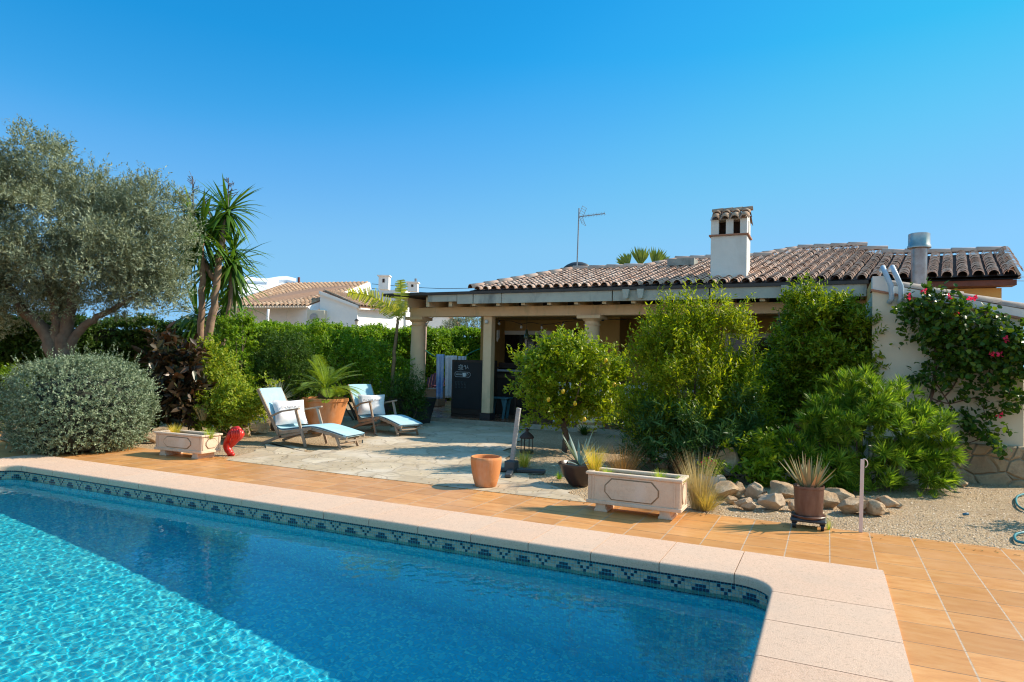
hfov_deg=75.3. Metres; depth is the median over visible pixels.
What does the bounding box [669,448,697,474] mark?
dry grass
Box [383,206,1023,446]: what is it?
house
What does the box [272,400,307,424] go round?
scatter cushion
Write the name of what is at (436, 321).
white house
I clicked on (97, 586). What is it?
pool water
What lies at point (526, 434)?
garden lantern
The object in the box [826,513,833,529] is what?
weed
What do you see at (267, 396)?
garden lounger
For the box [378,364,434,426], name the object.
dark shrub
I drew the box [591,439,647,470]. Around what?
dry grass
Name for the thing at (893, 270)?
drain pipe
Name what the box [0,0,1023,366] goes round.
sky
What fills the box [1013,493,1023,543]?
garden hose
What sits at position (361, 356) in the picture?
leafy shrub
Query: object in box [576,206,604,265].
tv antenna
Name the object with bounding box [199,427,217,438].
grass tuft
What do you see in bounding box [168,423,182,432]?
grass tuft
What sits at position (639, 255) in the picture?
fan palm
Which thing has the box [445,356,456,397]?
towel
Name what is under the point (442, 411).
terrace floor
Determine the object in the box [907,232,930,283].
metal flue
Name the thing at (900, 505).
garden rock
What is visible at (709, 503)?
dry grass
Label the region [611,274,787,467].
feathery shrub
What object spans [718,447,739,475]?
garden rock
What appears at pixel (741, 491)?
garden rock
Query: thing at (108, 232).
olive tree
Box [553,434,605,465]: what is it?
agave
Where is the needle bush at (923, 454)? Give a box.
[753,362,970,495]
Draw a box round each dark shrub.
[239,326,335,411]
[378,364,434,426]
[712,373,800,460]
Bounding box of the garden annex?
[863,276,1023,486]
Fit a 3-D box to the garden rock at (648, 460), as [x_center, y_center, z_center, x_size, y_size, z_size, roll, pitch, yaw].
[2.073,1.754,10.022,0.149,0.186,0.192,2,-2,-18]
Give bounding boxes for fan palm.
[616,246,669,263]
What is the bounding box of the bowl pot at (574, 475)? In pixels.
[558,460,592,486]
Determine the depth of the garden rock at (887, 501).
6.97 m
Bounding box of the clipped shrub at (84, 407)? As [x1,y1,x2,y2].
[0,340,164,455]
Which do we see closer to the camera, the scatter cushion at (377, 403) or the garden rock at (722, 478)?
the garden rock at (722, 478)
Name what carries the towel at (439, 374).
hanging from the clothes line
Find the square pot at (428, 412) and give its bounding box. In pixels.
[384,397,435,423]
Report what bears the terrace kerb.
on the ground at (547, 445)
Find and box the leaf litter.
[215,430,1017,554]
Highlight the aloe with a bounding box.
[778,451,833,487]
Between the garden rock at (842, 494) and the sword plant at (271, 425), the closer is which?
the garden rock at (842, 494)
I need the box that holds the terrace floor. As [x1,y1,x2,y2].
[345,401,862,445]
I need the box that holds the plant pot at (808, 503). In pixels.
[791,483,826,519]
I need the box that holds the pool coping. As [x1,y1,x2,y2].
[0,454,913,681]
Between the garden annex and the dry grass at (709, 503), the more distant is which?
the garden annex
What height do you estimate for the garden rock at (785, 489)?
0.188 m
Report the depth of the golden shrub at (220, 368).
12.54 m
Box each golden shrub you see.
[182,335,249,428]
[182,370,283,436]
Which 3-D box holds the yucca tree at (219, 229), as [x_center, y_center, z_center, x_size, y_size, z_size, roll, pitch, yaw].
[-7.292,-1.347,15.876,3.357,5.375,3.254,0,-2,26]
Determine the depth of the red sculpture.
9.82 m
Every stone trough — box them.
[154,430,222,458]
[586,467,688,519]
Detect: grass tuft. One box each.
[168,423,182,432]
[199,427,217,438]
[515,449,538,466]
[582,441,609,470]
[648,469,666,477]
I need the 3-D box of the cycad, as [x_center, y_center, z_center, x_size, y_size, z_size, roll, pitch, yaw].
[-3.646,0.733,13.065,1.445,0.938,1.511,2,-2,-33]
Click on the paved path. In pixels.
(375, 453)
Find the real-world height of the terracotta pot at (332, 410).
0.697 m
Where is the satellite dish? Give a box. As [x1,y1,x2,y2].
[564,262,588,266]
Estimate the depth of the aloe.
6.23 m
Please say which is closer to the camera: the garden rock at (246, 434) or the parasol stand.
the parasol stand
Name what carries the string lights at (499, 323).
hanging from the house at (731, 262)
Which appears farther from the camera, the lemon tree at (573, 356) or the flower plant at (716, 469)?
the lemon tree at (573, 356)
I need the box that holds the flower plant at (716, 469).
[697,457,723,476]
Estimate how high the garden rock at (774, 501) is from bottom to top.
0.216 m
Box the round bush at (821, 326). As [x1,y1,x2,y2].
[743,269,892,445]
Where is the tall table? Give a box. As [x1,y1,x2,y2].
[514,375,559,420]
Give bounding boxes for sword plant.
[264,379,293,430]
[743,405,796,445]
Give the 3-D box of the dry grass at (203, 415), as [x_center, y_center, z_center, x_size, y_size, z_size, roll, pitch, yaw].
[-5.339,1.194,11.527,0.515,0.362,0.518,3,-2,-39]
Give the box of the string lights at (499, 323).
[495,319,580,328]
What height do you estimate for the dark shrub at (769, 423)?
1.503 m
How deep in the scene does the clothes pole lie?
19.13 m
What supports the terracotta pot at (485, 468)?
on the paved path
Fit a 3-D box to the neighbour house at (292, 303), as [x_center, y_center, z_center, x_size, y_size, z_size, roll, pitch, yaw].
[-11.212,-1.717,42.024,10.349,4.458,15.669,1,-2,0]
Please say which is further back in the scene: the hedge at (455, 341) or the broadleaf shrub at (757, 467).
the hedge at (455, 341)
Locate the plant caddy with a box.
[790,514,826,530]
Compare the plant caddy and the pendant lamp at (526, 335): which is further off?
the pendant lamp at (526, 335)
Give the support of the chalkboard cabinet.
on the terrace floor
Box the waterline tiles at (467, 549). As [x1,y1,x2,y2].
[1,471,768,603]
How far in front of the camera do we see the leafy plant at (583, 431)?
13.79 m
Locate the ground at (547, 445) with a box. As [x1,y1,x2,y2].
[0,379,1023,550]
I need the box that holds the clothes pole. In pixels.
[425,317,432,365]
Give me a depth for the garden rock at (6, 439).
10.38 m
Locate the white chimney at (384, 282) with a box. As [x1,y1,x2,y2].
[377,275,391,289]
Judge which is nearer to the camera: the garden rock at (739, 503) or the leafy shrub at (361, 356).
the garden rock at (739, 503)
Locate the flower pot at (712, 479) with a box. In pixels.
[699,474,719,488]
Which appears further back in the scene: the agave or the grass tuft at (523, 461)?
the grass tuft at (523, 461)
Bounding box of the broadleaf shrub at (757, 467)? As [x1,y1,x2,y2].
[696,426,800,487]
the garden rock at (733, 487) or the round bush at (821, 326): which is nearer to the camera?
the garden rock at (733, 487)
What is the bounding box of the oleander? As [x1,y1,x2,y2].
[602,372,772,477]
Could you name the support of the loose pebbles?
on the ground at (547, 445)
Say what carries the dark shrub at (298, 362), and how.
on the ground at (547, 445)
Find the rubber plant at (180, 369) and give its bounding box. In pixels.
[131,321,218,429]
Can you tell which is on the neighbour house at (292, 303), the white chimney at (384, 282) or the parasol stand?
the white chimney at (384, 282)
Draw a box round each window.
[504,331,551,362]
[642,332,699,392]
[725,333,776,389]
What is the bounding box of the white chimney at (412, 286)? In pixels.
[406,281,419,291]
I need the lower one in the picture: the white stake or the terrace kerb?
the white stake
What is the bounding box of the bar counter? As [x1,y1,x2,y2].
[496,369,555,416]
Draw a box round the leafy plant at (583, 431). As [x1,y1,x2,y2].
[576,423,592,434]
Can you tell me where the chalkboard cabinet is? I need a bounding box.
[451,360,496,417]
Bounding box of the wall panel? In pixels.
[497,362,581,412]
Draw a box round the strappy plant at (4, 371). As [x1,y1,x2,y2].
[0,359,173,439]
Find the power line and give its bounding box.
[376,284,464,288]
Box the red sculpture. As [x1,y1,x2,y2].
[223,426,244,455]
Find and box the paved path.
[226,421,585,501]
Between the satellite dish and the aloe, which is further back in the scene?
the satellite dish
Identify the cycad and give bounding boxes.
[285,354,363,402]
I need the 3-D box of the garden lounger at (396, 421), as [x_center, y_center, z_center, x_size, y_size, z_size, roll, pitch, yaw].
[-2.596,1.389,13.468,1.836,0.957,0.670,0,-2,43]
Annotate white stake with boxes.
[859,459,867,531]
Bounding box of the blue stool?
[493,396,512,418]
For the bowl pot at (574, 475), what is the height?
0.272 m
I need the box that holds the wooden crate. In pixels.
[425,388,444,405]
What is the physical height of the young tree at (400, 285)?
2.923 m
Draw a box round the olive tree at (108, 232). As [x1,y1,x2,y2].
[0,114,213,373]
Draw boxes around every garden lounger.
[257,387,364,448]
[347,384,422,435]
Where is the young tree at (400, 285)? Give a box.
[347,279,408,396]
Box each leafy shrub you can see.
[206,307,260,424]
[282,317,414,419]
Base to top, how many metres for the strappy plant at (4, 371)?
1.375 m
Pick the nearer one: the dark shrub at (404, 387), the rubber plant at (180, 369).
the rubber plant at (180, 369)
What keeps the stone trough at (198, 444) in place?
on the pool deck
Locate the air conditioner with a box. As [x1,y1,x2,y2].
[307,310,326,324]
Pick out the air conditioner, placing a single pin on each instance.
(313, 314)
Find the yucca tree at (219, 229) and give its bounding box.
[160,171,273,370]
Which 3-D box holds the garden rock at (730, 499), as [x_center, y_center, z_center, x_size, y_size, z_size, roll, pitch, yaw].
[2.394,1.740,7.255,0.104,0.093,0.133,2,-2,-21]
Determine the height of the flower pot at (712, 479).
0.172 m
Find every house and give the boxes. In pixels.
[217,281,411,329]
[238,276,295,297]
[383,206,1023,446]
[427,317,457,328]
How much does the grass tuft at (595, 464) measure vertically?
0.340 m
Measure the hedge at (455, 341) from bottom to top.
2.954 m
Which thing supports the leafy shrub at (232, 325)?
on the ground at (547, 445)
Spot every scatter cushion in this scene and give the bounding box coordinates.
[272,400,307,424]
[358,394,384,414]
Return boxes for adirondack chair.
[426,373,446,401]
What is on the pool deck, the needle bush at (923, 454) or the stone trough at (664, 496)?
the stone trough at (664, 496)
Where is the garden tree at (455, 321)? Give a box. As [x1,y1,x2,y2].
[436,317,480,329]
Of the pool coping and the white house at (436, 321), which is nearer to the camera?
the pool coping
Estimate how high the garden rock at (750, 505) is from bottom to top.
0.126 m
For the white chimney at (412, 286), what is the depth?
42.58 m
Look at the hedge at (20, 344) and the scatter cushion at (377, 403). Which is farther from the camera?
the hedge at (20, 344)
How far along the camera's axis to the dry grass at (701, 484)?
6.88 m
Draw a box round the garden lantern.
[519,425,533,453]
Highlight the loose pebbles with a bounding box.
[698,466,1023,549]
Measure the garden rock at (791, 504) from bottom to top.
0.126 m
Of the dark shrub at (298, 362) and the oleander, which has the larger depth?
the dark shrub at (298, 362)
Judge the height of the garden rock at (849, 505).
0.192 m
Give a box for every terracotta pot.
[302,396,348,433]
[471,454,501,487]
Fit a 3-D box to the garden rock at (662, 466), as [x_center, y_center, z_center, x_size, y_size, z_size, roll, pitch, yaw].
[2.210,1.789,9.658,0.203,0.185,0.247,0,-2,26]
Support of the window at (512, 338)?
in the house at (731, 262)
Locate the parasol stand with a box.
[500,408,545,477]
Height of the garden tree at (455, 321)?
3.765 m
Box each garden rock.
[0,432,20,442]
[144,431,155,442]
[243,429,249,436]
[249,420,269,432]
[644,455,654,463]
[658,458,671,469]
[709,480,738,498]
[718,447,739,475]
[718,474,725,481]
[724,495,737,503]
[732,481,744,497]
[734,497,752,506]
[740,501,756,510]
[744,481,766,499]
[757,493,785,509]
[770,480,793,498]
[788,499,794,510]
[823,490,839,507]
[824,488,854,501]
[837,497,868,513]
[859,497,885,514]
[874,495,899,507]
[893,499,902,507]
[957,479,967,485]
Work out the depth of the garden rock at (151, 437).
11.01 m
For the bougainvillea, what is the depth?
8.95 m
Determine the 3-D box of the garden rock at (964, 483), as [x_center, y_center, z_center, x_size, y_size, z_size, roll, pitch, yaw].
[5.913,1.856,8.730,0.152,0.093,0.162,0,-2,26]
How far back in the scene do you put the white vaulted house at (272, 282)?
72.23 m
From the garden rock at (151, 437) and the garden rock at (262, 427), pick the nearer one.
the garden rock at (151, 437)
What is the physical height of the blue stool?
0.518 m
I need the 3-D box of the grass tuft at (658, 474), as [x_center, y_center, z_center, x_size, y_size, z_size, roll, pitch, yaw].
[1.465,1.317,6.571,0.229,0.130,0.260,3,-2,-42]
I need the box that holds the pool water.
[0,478,766,681]
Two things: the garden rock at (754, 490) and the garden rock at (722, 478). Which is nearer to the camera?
the garden rock at (754, 490)
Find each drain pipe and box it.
[879,265,894,303]
[888,265,903,303]
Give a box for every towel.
[436,354,444,398]
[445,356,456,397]
[458,356,465,359]
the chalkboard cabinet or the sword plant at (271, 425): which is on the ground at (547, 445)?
the sword plant at (271, 425)
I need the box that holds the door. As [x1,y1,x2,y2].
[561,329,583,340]
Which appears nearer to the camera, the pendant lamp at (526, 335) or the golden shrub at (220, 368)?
the golden shrub at (220, 368)
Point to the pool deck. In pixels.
(958, 607)
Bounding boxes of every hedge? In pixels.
[0,310,217,403]
[218,317,480,400]
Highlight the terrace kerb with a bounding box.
[344,411,855,451]
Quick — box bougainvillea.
[890,277,1023,479]
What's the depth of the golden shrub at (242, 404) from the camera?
11.63 m
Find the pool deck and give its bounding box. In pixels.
[0,431,1023,681]
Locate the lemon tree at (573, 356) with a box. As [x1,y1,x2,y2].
[503,322,639,451]
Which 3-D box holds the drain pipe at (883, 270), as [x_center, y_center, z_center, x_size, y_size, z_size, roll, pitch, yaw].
[5.416,-0.813,9.634,0.134,0.578,0.296,2,-2,-6]
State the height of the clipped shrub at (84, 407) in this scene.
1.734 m
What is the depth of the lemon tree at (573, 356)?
10.93 m
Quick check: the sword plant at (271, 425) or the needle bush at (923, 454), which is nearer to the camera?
the needle bush at (923, 454)
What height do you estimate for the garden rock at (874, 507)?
0.184 m
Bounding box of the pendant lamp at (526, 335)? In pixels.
[524,329,528,338]
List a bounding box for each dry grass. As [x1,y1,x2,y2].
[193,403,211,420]
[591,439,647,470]
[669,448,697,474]
[677,447,725,509]
[687,475,739,510]

